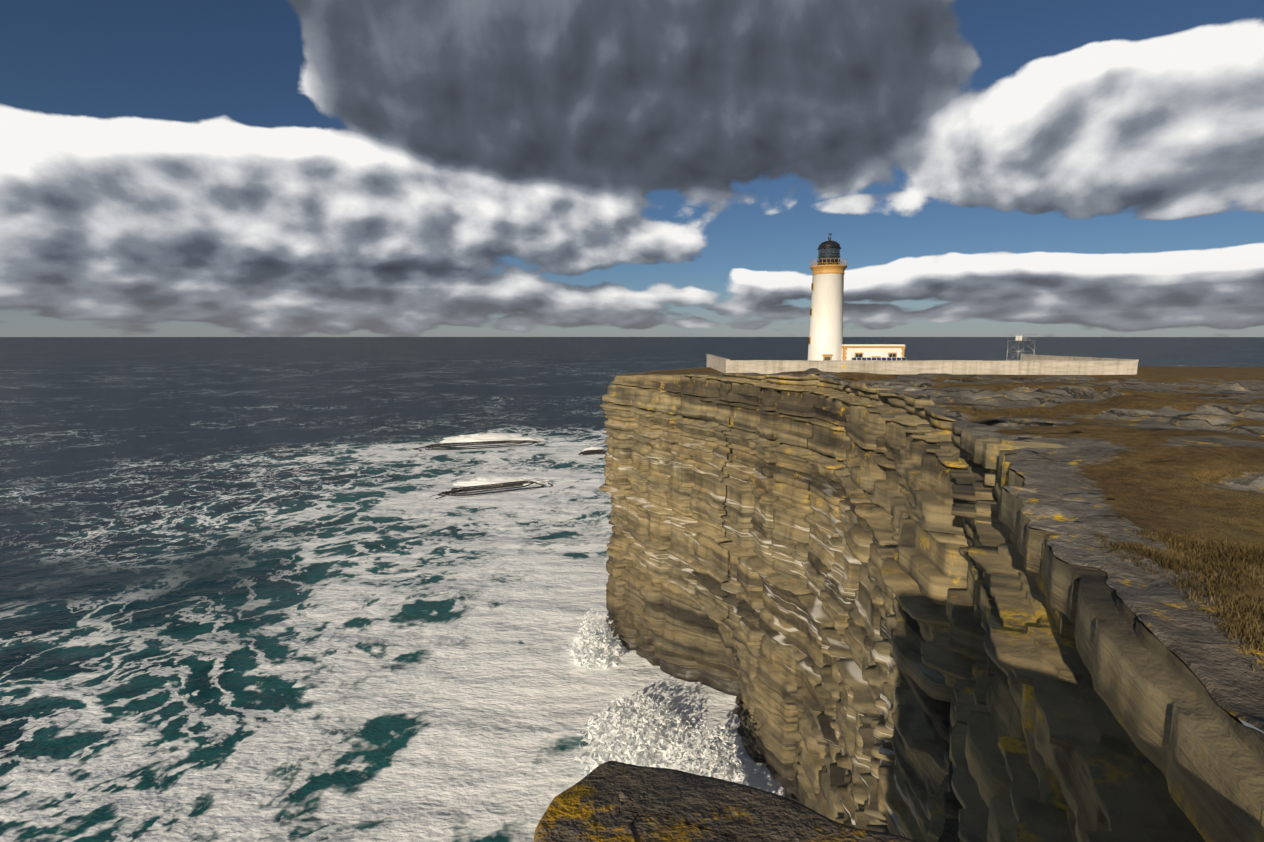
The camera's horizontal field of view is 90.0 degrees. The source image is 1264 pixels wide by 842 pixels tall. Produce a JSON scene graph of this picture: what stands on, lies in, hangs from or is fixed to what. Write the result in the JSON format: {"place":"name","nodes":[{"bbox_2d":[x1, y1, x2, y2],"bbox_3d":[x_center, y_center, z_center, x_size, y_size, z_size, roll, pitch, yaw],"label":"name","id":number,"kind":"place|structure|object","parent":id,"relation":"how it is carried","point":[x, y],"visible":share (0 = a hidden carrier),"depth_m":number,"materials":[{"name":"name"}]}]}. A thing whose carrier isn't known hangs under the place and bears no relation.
{"place":"outdoors","nodes":[
{"label":"outdoors","id":0,"kind":"place"},
{"bbox_2d":[0,337,1263,841],"bbox_3d":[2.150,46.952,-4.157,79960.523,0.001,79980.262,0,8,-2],"label":"sea water","id":1,"kind":"structure","parent":0,"point":[262,589],"depth_m":119.49,"materials":[{"name":"white liquid"}]},
{"bbox_2d":[404,440,546,451],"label":"skerry rock","id":2,"kind":"object","parent":1,"relation":"in","point":[485,443],"visible":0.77,"depth_m":265.78,"materials":[{"name":"grey stone"}]},
{"bbox_2d":[430,480,552,498],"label":"skerry rock","id":3,"kind":"object","parent":1,"relation":"in","point":[492,487],"visible":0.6,"depth_m":189.57,"materials":[{"name":"grey stone"}]},
{"bbox_2d":[440,433,546,442],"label":"wave foam","id":4,"kind":"object","parent":1,"relation":"on","point":[478,437],"visible":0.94,"depth_m":276.68,"materials":[{"name":"white liquid"}]},
{"bbox_2d":[453,476,553,485],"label":"wave foam","id":5,"kind":"object","parent":1,"relation":"on","point":[476,481],"visible":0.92,"depth_m":197.43,"materials":[{"name":"white liquid"}]},
{"bbox_2d":[578,449,607,455],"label":"skerry rock","id":6,"kind":"object","parent":1,"relation":"in","point":[598,451],"visible":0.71,"depth_m":248.56,"materials":[{"name":"grey stone"}]},
{"bbox_2d":[582,446,607,451],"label":"wave foam","id":7,"kind":"object","parent":1,"relation":"on","point":[592,448],"visible":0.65,"depth_m":252.36,"materials":[{"name":"white liquid"}]},
{"bbox_2d":[566,608,748,785],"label":"surf spray","id":8,"kind":"object","parent":1,"relation":"on","point":[696,768],"visible":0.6,"depth_m":69.83,"materials":[{"name":"white liquid"}]},
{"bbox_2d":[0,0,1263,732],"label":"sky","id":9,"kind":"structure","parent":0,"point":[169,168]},
{"bbox_2d":[599,367,1263,841],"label":"cliff wall","id":10,"kind":"structure","parent":0,"point":[873,609],"depth_m":29.38,"materials":[{"name":"brown stone"}]},
{"bbox_2d":[630,367,1263,841],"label":"terrain","id":11,"kind":"structure","parent":0,"point":[1204,425],"depth_m":21.30,"materials":[{"name":"brown plant"}]},
{"bbox_2d":[808,233,846,359],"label":"lighthouse","id":12,"kind":"object","parent":11,"relation":"on","point":[825,339],"visible":0.94,"depth_m":109.37,"materials":[{"name":"white paint"}]},
{"bbox_2d":[842,344,905,359],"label":"building","id":13,"kind":"structure","parent":11,"relation":"on","point":[849,351],"depth_m":109.95,"materials":[{"name":"white paint"}]},
{"bbox_2d":[851,357,905,359],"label":"solar array","id":14,"kind":"object","parent":11,"relation":"on","point":[879,358],"visible":0.25,"depth_m":109.02,"materials":[{"name":"blue"}]},
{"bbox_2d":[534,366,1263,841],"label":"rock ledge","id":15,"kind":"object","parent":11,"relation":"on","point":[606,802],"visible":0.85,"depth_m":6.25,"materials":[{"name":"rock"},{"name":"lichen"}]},
{"bbox_2d":[706,354,1138,374],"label":"compound wall","id":16,"kind":"structure","parent":11,"relation":"on","point":[1052,365],"depth_m":99.22,"materials":[{"name":"white paint"}]},
{"bbox_2d":[1006,334,1034,359],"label":"lattice frame","id":17,"kind":"object","parent":11,"relation":"on","point":[1020,338],"visible":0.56,"depth_m":104.69,"materials":[{"name":"metal"}]},
{"bbox_2d":[1075,523,1263,671],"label":"grass tussocks","id":18,"kind":"object","parent":11,"relation":"on","point":[1193,558],"depth_m":8.12,"materials":[{"name":"brown plant"}]}
]}

